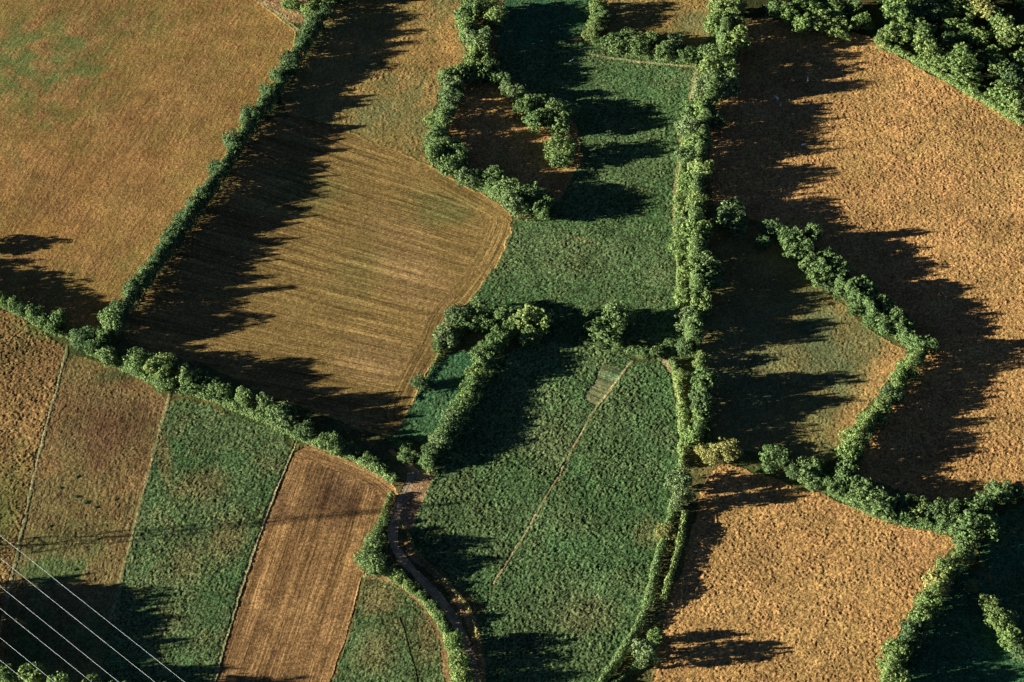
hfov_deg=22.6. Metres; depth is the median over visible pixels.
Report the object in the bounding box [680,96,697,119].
tree
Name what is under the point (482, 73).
tree
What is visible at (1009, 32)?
tree
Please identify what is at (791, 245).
tree
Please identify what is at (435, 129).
tree
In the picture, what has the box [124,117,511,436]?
stubble field
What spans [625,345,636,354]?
bush
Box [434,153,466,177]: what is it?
tree
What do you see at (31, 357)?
brown rough field
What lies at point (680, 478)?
tree
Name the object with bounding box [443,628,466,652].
tree
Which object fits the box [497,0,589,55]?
green crop
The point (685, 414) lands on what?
hedge
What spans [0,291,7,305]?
tree
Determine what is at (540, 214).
tree
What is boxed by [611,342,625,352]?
bush
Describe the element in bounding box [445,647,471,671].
tree
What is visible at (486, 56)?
hedge
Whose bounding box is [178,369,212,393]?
tree
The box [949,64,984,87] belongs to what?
tree
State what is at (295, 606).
ploughed field
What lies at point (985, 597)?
tree
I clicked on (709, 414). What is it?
tree
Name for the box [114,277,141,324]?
hedge
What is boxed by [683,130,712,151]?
tree
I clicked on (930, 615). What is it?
tree
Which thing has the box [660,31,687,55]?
tree
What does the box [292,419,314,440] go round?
tree
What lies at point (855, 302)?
tree
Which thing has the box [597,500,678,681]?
hedge
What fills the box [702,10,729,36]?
tree
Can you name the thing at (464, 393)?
tree
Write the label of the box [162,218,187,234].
tree
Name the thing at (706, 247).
tree
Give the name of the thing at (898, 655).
hedge
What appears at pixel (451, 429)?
tree
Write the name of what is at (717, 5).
tree
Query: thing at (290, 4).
bush
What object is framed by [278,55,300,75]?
tree
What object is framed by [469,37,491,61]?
tree
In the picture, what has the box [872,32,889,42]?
bush
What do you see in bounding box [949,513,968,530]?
tree
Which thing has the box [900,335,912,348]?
tree
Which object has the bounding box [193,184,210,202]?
tree
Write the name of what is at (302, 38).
tree
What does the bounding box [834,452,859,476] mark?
tree
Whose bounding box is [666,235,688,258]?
tree
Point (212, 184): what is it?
tree
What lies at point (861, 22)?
tree
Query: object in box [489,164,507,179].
tree
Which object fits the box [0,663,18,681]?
tree
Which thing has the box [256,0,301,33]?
dry verge
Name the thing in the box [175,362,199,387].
tree
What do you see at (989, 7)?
tree
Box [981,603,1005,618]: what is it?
tree
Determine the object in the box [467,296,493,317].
tree
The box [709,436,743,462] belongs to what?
tree
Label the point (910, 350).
tree
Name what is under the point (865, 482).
tree
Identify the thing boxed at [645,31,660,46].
tree
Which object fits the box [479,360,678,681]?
green crop
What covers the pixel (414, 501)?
dry verge
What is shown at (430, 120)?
bush
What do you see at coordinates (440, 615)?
bush
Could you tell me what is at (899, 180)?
rough dry field
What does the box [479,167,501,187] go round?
tree
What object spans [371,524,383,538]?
tree
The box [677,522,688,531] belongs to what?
bush
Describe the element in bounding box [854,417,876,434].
tree
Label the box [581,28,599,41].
bush
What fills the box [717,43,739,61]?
tree
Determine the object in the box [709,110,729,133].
tree
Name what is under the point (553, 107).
tree
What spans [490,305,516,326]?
tree
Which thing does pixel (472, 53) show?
tree
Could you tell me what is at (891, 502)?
tree
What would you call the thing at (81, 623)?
power cable
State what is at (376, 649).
green crop
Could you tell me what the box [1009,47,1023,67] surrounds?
tree
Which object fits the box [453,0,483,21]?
tree
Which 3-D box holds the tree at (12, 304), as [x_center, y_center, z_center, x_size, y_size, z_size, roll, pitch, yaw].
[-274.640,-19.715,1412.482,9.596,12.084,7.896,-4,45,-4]
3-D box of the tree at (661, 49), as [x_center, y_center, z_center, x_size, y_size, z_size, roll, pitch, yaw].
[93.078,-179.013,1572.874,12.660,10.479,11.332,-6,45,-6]
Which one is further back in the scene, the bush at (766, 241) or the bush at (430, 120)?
the bush at (430, 120)
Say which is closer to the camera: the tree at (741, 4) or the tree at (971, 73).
the tree at (971, 73)
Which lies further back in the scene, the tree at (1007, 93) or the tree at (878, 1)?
the tree at (878, 1)
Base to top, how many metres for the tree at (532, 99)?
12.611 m
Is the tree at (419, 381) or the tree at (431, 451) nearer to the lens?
the tree at (431, 451)
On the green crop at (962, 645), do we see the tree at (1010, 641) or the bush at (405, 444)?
the tree at (1010, 641)
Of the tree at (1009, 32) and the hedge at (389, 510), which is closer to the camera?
the hedge at (389, 510)
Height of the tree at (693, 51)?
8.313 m
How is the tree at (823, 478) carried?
on the grass verge at (378, 446)
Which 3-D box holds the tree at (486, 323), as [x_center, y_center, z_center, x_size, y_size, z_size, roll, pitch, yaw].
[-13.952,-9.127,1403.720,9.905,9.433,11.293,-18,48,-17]
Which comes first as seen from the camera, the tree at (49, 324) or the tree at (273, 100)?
the tree at (49, 324)
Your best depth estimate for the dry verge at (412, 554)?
1270.03 m
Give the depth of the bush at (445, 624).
1256.04 m
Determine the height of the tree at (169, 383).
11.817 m
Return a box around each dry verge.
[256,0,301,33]
[364,570,454,681]
[399,470,432,528]
[403,540,485,681]
[584,53,693,67]
[636,355,685,462]
[671,65,699,301]
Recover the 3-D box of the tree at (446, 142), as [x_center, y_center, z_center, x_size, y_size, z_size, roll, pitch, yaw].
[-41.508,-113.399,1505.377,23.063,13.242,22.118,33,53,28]
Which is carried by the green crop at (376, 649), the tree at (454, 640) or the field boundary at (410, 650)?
the field boundary at (410, 650)
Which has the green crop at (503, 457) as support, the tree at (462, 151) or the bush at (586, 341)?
the bush at (586, 341)
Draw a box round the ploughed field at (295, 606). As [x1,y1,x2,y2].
[214,445,397,681]
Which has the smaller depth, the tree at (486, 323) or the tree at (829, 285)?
the tree at (486, 323)
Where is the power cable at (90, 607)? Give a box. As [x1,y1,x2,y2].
[2,537,181,679]
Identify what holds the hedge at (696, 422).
on the grass verge at (378, 446)
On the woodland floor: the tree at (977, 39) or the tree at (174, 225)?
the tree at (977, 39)
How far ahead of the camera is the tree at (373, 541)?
1287.68 m
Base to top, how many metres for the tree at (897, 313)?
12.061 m
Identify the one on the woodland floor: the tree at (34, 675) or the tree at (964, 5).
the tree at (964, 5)
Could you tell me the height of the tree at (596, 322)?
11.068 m
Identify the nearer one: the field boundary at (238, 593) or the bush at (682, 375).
the field boundary at (238, 593)
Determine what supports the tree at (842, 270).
on the grass verge at (378, 446)
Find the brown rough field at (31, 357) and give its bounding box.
[0,309,64,667]
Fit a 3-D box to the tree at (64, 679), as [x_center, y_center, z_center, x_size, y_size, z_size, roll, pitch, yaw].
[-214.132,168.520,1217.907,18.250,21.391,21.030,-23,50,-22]
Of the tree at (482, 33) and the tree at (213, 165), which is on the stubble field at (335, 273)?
the tree at (213, 165)
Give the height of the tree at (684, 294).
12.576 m
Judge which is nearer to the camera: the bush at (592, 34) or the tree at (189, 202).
the tree at (189, 202)
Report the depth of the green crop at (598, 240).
1476.73 m
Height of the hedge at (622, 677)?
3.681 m
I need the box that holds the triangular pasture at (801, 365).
[699,222,909,464]
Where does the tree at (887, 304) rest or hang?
on the grass verge at (378, 446)
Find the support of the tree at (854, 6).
on the woodland floor
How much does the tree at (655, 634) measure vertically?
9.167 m
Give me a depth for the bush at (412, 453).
1336.25 m
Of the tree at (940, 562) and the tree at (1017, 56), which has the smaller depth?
the tree at (940, 562)
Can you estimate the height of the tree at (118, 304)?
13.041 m
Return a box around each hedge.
[0,298,65,336]
[69,335,397,483]
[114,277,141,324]
[137,117,257,289]
[255,18,323,120]
[377,491,462,669]
[389,437,436,474]
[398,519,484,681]
[414,350,442,399]
[425,331,508,453]
[432,58,541,218]
[440,322,520,350]
[456,4,498,71]
[500,69,563,146]
[579,333,679,359]
[587,6,697,65]
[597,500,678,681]
[611,641,653,681]
[659,509,689,601]
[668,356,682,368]
[671,366,689,466]
[672,94,702,319]
[684,17,732,350]
[689,368,710,440]
[694,353,712,444]
[793,226,912,345]
[822,476,967,538]
[846,343,925,447]
[876,40,1023,125]
[879,549,963,681]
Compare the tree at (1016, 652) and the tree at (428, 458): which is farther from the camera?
the tree at (428, 458)
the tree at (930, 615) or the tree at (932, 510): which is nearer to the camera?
the tree at (930, 615)
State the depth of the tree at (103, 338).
1391.41 m
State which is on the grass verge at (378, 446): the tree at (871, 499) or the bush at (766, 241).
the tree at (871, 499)
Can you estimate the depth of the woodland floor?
1597.62 m
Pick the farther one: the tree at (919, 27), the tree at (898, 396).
the tree at (919, 27)
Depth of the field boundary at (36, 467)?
1325.01 m
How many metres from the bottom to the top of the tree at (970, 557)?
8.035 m
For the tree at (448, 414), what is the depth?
1350.92 m
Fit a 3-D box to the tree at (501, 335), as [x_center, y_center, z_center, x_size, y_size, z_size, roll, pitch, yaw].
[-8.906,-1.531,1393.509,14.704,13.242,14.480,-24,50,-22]
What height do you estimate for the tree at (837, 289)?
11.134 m
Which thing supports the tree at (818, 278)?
on the ground
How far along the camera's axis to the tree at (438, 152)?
1496.38 m
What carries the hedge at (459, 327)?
on the grass verge at (378, 446)
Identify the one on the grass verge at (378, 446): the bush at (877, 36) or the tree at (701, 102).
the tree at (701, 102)
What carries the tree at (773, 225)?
on the grass verge at (378, 446)
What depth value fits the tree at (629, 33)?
1583.06 m
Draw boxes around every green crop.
[100,398,289,681]
[334,578,444,681]
[411,339,629,604]
[466,39,693,345]
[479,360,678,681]
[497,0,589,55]
[897,564,1023,681]
[977,503,1023,611]
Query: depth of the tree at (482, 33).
1575.25 m
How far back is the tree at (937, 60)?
1560.90 m
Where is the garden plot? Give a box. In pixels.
[584,364,622,407]
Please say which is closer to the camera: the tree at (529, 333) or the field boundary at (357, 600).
the field boundary at (357, 600)
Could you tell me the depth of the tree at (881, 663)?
1237.74 m
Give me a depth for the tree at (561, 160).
1498.47 m
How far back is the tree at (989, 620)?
1256.67 m
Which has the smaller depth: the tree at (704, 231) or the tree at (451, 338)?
the tree at (451, 338)
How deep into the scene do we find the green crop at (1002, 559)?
1291.93 m
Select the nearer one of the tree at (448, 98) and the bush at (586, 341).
the bush at (586, 341)
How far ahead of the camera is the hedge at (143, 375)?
1357.20 m
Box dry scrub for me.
[261,0,317,23]
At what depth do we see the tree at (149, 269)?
1429.88 m
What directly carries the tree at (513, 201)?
on the grass verge at (378, 446)
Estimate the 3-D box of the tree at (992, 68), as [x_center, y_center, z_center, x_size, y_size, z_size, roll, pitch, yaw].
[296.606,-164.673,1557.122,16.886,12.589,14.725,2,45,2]
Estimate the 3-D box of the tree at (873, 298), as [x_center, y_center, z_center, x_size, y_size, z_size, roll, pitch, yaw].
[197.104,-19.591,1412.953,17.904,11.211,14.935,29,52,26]
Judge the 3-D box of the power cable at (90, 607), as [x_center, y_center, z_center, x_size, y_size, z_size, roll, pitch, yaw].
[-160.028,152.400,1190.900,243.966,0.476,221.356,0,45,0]
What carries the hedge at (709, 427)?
on the triangular pasture at (801, 365)
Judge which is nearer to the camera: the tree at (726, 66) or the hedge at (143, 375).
the hedge at (143, 375)
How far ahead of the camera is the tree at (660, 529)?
1298.68 m
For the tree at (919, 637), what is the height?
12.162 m
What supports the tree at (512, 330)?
on the grass verge at (378, 446)
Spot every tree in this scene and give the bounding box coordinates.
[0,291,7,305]
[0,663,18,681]
[5,295,22,312]
[15,301,26,316]
[17,662,47,681]
[22,301,45,321]
[33,313,50,329]
[44,319,57,334]
[46,671,69,681]
[47,308,68,328]
[65,325,101,350]
[80,673,102,681]
[84,339,102,357]
[95,328,111,346]
[95,344,118,367]
[97,305,129,338]
[107,297,129,318]
[120,281,143,300]
[122,346,153,374]
[132,273,149,288]
[137,261,158,279]
[142,352,177,381]
[147,253,160,268]
[154,372,176,392]
[158,232,182,250]
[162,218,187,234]
[172,208,193,223]
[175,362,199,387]
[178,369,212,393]
[184,195,201,214]
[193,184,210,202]
[198,376,221,399]
[203,176,218,192]
[206,157,233,178]
[214,383,233,400]
[222,128,247,147]
[230,141,244,158]
[234,386,253,407]
[236,122,252,135]
[237,103,260,122]
[256,392,273,412]
[257,82,281,99]
[260,96,275,108]
[265,401,292,425]
[268,65,290,82]
[277,48,300,62]
[277,413,295,432]
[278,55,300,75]
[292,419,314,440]
[293,32,312,50]
[297,0,321,18]
[298,20,316,39]
[304,12,325,27]
[316,5,334,22]
[316,431,331,449]
[318,0,337,5]
[325,430,345,455]
[353,546,382,569]
[361,532,386,553]
[361,552,392,578]
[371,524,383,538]
[409,373,429,392]
[419,452,436,467]
[420,442,442,457]
[422,133,461,159]
[424,121,449,140]
[424,143,443,167]
[427,431,452,450]
[430,339,446,353]
[431,320,463,348]
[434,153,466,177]
[435,65,458,82]
[435,104,455,127]
[435,418,459,439]
[437,73,466,95]
[438,89,464,108]
[438,408,467,431]
[443,303,468,324]
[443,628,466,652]
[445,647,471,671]
[448,396,472,416]
[449,666,474,681]
[450,143,469,164]
[452,61,469,77]
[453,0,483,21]
[453,65,471,83]
[453,166,484,189]
[454,15,474,39]
[456,387,480,402]
[458,310,482,331]
[458,374,485,391]
[460,23,493,47]
[462,46,482,65]
[463,69,481,85]
[463,361,488,379]
[466,58,483,74]
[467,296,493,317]
[467,346,495,370]
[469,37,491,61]
[473,0,503,16]
[475,62,489,83]
[477,313,495,332]
[477,339,502,353]
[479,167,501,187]
[481,65,499,81]
[482,58,500,71]
[483,5,507,25]
[485,324,509,349]
[487,68,505,85]
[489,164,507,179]
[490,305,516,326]
[492,175,520,200]
[496,70,512,84]
[498,80,513,95]
[501,188,528,219]
[502,316,523,338]
[505,84,529,101]
[508,303,554,338]
[511,97,533,118]
[512,181,550,211]
[517,325,543,345]
[521,93,547,111]
[521,107,553,133]
[531,199,551,219]
[539,191,555,209]
[543,97,574,118]
[543,133,578,160]
[546,110,571,134]
[549,152,574,168]
[579,308,592,325]
[583,315,609,335]
[586,0,609,11]
[586,317,627,345]
[589,6,610,20]
[598,32,629,53]
[600,299,636,330]
[620,28,639,39]
[620,31,652,55]
[628,638,660,668]
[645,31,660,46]
[646,627,663,643]
[653,522,677,540]
[654,40,674,57]
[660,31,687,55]
[663,463,693,490]
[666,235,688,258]
[670,190,690,215]
[670,213,687,232]
[670,484,695,511]
[672,286,698,307]
[673,145,698,166]
[673,306,700,330]
[674,46,690,59]
[674,114,708,137]
[674,336,694,357]
[676,257,700,281]
[677,172,694,193]
[679,218,714,244]
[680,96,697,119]
[681,189,709,216]
[682,46,701,63]
[682,315,706,340]
[682,424,703,446]
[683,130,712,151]
[683,157,717,183]
[686,237,708,258]
[687,287,714,315]
[688,388,715,412]
[690,365,720,394]
[691,69,725,97]
[691,250,724,274]
[691,350,709,366]
[691,401,716,427]
[692,95,717,118]
[694,52,737,86]
[695,266,723,289]
[696,43,722,61]
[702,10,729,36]
[706,0,739,20]
[709,70,741,99]
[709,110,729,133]
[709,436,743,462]
[712,196,748,226]
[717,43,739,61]
[720,7,745,30]
[721,24,751,51]
[726,0,747,14]
[726,222,748,238]
[758,444,793,473]
[761,0,785,19]
[762,218,786,237]
[777,225,798,244]
[778,0,801,28]
[780,234,820,259]
[784,463,800,479]
[788,0,821,15]
[791,11,812,35]
[794,455,824,481]
[798,252,816,271]
[800,470,823,491]
[803,222,822,241]
[805,261,829,287]
[808,0,848,21]
[810,10,830,32]
[817,246,836,264]
[818,474,834,485]
[820,276,833,293]
[823,14,852,40]
[826,255,852,278]
[826,479,846,498]
[830,463,860,493]
[831,279,853,302]
[834,441,865,465]
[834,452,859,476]
[838,423,874,452]
[844,274,880,296]
[845,0,862,15]
[845,294,865,316]
[847,485,891,517]
[848,477,876,504]
[850,11,874,30]
[852,295,881,315]
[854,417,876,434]
[855,407,888,431]
[860,313,882,329]
[867,495,898,522]
[871,396,893,416]
[872,0,889,3]
[874,313,899,335]
[876,294,895,314]
[876,657,899,672]
[878,21,911,45]
[878,383,904,403]
[878,663,909,681]
[879,0,919,23]
[881,637,914,667]
[888,305,910,326]
[888,370,909,395]
[892,491,918,511]
[892,503,912,523]
[894,359,919,381]
[895,15,937,41]
[897,619,930,649]
[899,316,917,337]
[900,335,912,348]
[905,344,926,365]
[905,495,932,522]
[905,603,938,628]
[911,33,941,61]
[911,335,944,355]
[912,0,945,22]
[912,587,944,613]
[920,45,954,71]
[920,569,952,597]
[922,503,940,521]
[933,497,961,527]
[934,1,959,22]
[935,555,961,579]
[938,31,958,51]
[940,17,978,42]
[942,42,984,75]
[948,0,980,22]
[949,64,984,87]
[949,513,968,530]
[950,509,1000,547]
[951,532,978,554]
[959,547,975,566]
[961,491,996,514]
[967,26,992,48]
[969,0,996,19]
[977,593,1001,607]
[979,44,1005,63]
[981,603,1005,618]
[983,7,1010,31]
[983,79,1023,108]
[983,607,1018,629]
[984,479,1015,503]
[986,58,1009,79]
[988,15,1023,48]
[994,618,1016,638]
[995,61,1023,85]
[996,626,1023,651]
[1007,97,1023,117]
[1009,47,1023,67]
[1010,641,1023,663]
[1011,483,1023,498]
[1015,0,1023,8]
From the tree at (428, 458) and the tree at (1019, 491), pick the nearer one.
the tree at (1019, 491)
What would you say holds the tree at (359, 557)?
on the grass verge at (378, 446)
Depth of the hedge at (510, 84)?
1525.72 m
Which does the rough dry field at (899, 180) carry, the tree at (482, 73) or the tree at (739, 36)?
the tree at (739, 36)
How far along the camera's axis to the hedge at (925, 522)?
1303.15 m
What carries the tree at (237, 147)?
on the stubble field at (335, 273)
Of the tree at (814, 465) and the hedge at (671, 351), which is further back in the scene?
the hedge at (671, 351)
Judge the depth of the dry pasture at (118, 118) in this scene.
1531.51 m
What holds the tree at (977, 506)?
on the ground
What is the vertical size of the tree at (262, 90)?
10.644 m
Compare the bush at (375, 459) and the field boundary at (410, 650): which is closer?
the field boundary at (410, 650)
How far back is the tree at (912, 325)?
1397.15 m
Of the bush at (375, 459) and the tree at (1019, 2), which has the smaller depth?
the bush at (375, 459)
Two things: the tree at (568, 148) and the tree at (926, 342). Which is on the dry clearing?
the tree at (568, 148)
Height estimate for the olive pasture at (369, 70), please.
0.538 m
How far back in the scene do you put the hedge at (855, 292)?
1412.57 m
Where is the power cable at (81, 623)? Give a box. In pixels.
[1,559,150,678]
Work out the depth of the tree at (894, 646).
1239.01 m
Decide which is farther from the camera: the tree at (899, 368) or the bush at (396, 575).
the tree at (899, 368)
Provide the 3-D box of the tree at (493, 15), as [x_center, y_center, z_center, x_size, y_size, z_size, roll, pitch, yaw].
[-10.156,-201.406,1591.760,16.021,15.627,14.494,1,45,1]
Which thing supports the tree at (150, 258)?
on the grass verge at (378, 446)
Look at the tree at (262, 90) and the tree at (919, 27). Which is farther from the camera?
the tree at (919, 27)
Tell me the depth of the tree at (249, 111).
1525.51 m
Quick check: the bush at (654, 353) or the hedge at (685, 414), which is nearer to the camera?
the hedge at (685, 414)
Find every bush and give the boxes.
[280,0,301,11]
[341,442,353,456]
[350,443,362,455]
[362,450,373,458]
[367,455,381,467]
[374,463,392,475]
[376,515,388,526]
[384,435,400,446]
[386,471,399,482]
[387,566,407,585]
[397,442,413,451]
[397,449,413,462]
[402,578,418,593]
[409,450,420,460]
[415,589,429,600]
[422,111,444,128]
[424,599,440,611]
[433,610,447,622]
[438,620,452,634]
[580,334,596,344]
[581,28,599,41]
[585,15,607,31]
[591,36,603,46]
[593,339,607,349]
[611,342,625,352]
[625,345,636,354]
[635,344,650,358]
[649,346,664,357]
[660,338,675,351]
[673,367,690,381]
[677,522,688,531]
[692,441,708,457]
[700,447,720,465]
[752,234,773,250]
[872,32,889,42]
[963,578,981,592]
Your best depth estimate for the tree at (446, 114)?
1519.32 m
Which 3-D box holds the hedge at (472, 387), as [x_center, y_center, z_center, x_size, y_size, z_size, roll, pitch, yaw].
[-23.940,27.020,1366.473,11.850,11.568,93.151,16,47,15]
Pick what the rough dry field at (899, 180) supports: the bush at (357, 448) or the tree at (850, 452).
the tree at (850, 452)
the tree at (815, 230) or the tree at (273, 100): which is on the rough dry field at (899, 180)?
the tree at (815, 230)
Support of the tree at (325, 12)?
on the olive pasture at (369, 70)
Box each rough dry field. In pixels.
[652,463,955,681]
[708,17,1023,501]
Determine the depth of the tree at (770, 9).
1596.00 m
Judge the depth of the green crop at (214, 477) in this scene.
1298.32 m
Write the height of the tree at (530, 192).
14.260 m
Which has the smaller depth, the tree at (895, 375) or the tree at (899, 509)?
the tree at (899, 509)
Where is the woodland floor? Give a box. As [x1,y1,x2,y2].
[734,0,1023,122]
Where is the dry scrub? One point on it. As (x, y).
(292, 16)
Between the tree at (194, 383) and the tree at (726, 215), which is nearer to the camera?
the tree at (194, 383)
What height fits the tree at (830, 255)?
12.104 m
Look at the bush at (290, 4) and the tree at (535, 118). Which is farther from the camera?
the bush at (290, 4)
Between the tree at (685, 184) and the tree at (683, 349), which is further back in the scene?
the tree at (685, 184)
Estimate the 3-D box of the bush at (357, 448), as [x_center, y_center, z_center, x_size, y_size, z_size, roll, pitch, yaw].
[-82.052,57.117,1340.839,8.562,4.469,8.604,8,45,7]
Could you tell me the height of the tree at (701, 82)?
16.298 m
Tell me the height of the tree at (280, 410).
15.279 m
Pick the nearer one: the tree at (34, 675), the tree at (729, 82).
the tree at (34, 675)
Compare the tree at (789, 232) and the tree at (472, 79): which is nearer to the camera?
the tree at (789, 232)
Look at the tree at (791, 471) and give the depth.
1324.34 m
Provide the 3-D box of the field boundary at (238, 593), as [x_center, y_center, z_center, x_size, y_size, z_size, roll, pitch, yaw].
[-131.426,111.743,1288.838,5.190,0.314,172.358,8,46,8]
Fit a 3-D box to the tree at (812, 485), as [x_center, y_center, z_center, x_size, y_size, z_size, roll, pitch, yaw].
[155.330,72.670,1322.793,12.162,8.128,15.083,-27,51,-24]
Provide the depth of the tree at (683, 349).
1389.40 m
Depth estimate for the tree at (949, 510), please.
1302.72 m
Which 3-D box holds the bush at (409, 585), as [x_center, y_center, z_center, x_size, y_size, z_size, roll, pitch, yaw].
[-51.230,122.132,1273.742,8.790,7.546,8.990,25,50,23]
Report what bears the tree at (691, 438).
on the ground
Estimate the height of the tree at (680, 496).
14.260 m
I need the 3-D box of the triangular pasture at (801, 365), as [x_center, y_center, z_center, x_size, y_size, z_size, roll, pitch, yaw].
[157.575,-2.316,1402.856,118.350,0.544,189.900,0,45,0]
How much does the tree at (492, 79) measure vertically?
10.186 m
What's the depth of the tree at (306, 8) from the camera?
1598.16 m
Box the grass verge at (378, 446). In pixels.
[0,0,1023,681]
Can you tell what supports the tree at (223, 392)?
on the grass verge at (378, 446)
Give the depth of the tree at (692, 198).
1465.99 m
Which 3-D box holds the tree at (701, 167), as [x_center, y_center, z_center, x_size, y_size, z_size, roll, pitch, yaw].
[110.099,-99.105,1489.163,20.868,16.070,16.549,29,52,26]
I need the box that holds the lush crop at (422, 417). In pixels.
[396,348,478,443]
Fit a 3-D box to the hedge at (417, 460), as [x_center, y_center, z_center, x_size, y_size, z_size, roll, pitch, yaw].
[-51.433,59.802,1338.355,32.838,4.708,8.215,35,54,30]
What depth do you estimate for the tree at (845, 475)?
1319.10 m
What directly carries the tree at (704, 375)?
on the ground
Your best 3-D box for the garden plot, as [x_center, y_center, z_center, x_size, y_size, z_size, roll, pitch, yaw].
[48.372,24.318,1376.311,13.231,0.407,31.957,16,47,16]
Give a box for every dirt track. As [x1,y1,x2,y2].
[388,449,421,475]
[388,468,480,681]
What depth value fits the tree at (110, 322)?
1396.37 m
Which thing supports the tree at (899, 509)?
on the grass verge at (378, 446)
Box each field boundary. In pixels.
[0,345,68,636]
[110,390,171,619]
[212,440,296,681]
[329,577,364,681]
[399,616,419,681]
[493,360,633,583]
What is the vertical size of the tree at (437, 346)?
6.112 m
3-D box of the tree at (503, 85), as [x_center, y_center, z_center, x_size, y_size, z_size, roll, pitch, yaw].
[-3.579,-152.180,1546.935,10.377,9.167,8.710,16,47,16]
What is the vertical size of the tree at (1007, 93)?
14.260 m
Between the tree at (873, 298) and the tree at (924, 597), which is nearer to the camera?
the tree at (924, 597)
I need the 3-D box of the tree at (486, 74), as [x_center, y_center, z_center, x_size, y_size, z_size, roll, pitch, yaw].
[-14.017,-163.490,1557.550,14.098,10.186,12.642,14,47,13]
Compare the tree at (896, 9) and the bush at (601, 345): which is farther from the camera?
the tree at (896, 9)
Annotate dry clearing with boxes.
[448,79,582,203]
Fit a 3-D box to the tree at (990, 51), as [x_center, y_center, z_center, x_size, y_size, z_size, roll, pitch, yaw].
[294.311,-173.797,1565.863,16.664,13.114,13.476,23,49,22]
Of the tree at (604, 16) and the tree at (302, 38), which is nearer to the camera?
the tree at (302, 38)
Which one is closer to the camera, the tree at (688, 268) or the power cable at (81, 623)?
the power cable at (81, 623)
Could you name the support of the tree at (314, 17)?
on the olive pasture at (369, 70)
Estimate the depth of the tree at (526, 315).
1396.77 m
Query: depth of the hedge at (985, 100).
1556.03 m
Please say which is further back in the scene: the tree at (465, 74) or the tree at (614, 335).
the tree at (465, 74)
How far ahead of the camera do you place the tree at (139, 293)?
1417.26 m
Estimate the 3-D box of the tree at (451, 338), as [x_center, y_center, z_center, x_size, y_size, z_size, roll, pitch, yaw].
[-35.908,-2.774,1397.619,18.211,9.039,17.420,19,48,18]
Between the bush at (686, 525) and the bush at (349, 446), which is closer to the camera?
the bush at (686, 525)
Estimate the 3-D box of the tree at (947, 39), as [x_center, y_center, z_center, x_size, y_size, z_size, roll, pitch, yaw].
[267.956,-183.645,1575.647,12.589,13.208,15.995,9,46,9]
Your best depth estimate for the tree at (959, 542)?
1289.21 m
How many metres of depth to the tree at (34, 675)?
1222.32 m
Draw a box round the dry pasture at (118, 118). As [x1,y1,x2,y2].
[0,0,295,328]
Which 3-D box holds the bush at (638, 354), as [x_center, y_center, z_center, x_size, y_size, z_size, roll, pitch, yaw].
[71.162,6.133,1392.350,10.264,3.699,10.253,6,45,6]
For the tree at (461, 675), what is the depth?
1228.58 m
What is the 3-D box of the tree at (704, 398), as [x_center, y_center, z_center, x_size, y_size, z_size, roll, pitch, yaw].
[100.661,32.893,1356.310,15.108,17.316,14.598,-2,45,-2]
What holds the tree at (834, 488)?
on the grass verge at (378, 446)
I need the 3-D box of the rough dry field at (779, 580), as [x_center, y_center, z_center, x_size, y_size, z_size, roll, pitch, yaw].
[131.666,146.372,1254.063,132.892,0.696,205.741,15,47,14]
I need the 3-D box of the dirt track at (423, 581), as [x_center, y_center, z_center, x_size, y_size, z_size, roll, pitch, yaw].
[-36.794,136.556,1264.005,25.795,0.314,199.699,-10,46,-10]
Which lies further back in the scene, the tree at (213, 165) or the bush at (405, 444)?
the tree at (213, 165)
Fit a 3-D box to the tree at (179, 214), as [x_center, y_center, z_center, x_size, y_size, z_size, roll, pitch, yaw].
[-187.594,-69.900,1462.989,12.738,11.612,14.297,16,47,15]
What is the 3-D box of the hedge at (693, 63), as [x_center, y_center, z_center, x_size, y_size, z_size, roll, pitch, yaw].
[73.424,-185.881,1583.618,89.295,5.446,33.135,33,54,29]
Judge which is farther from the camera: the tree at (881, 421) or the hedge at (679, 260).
the hedge at (679, 260)
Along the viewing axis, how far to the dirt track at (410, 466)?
1336.77 m
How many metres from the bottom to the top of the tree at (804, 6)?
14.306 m
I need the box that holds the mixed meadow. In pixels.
[3,356,165,681]
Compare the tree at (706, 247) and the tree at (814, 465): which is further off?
the tree at (706, 247)
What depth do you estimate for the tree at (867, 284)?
1419.16 m
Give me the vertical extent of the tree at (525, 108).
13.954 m
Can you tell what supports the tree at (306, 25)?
on the olive pasture at (369, 70)
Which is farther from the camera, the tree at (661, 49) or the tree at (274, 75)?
the tree at (661, 49)
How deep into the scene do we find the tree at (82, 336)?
1393.70 m
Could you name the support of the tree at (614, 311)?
on the green crop at (598, 240)
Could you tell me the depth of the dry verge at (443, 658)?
1257.05 m
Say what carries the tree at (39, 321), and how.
on the grass verge at (378, 446)
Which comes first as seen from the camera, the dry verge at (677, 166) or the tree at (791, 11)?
the dry verge at (677, 166)
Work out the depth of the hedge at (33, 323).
1407.82 m
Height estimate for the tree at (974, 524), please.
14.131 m
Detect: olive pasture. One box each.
[281,0,468,162]
[602,0,710,60]
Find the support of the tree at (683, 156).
on the grass verge at (378, 446)
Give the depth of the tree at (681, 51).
1569.33 m
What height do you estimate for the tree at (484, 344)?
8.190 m
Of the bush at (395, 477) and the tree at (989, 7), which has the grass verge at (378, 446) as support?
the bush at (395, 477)
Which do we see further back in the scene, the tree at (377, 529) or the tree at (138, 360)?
the tree at (138, 360)
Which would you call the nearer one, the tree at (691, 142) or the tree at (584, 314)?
the tree at (584, 314)
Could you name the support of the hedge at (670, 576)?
on the grass verge at (378, 446)
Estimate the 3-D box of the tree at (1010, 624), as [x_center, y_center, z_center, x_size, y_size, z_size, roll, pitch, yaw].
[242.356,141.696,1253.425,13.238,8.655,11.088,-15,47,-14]
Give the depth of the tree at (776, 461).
1329.66 m

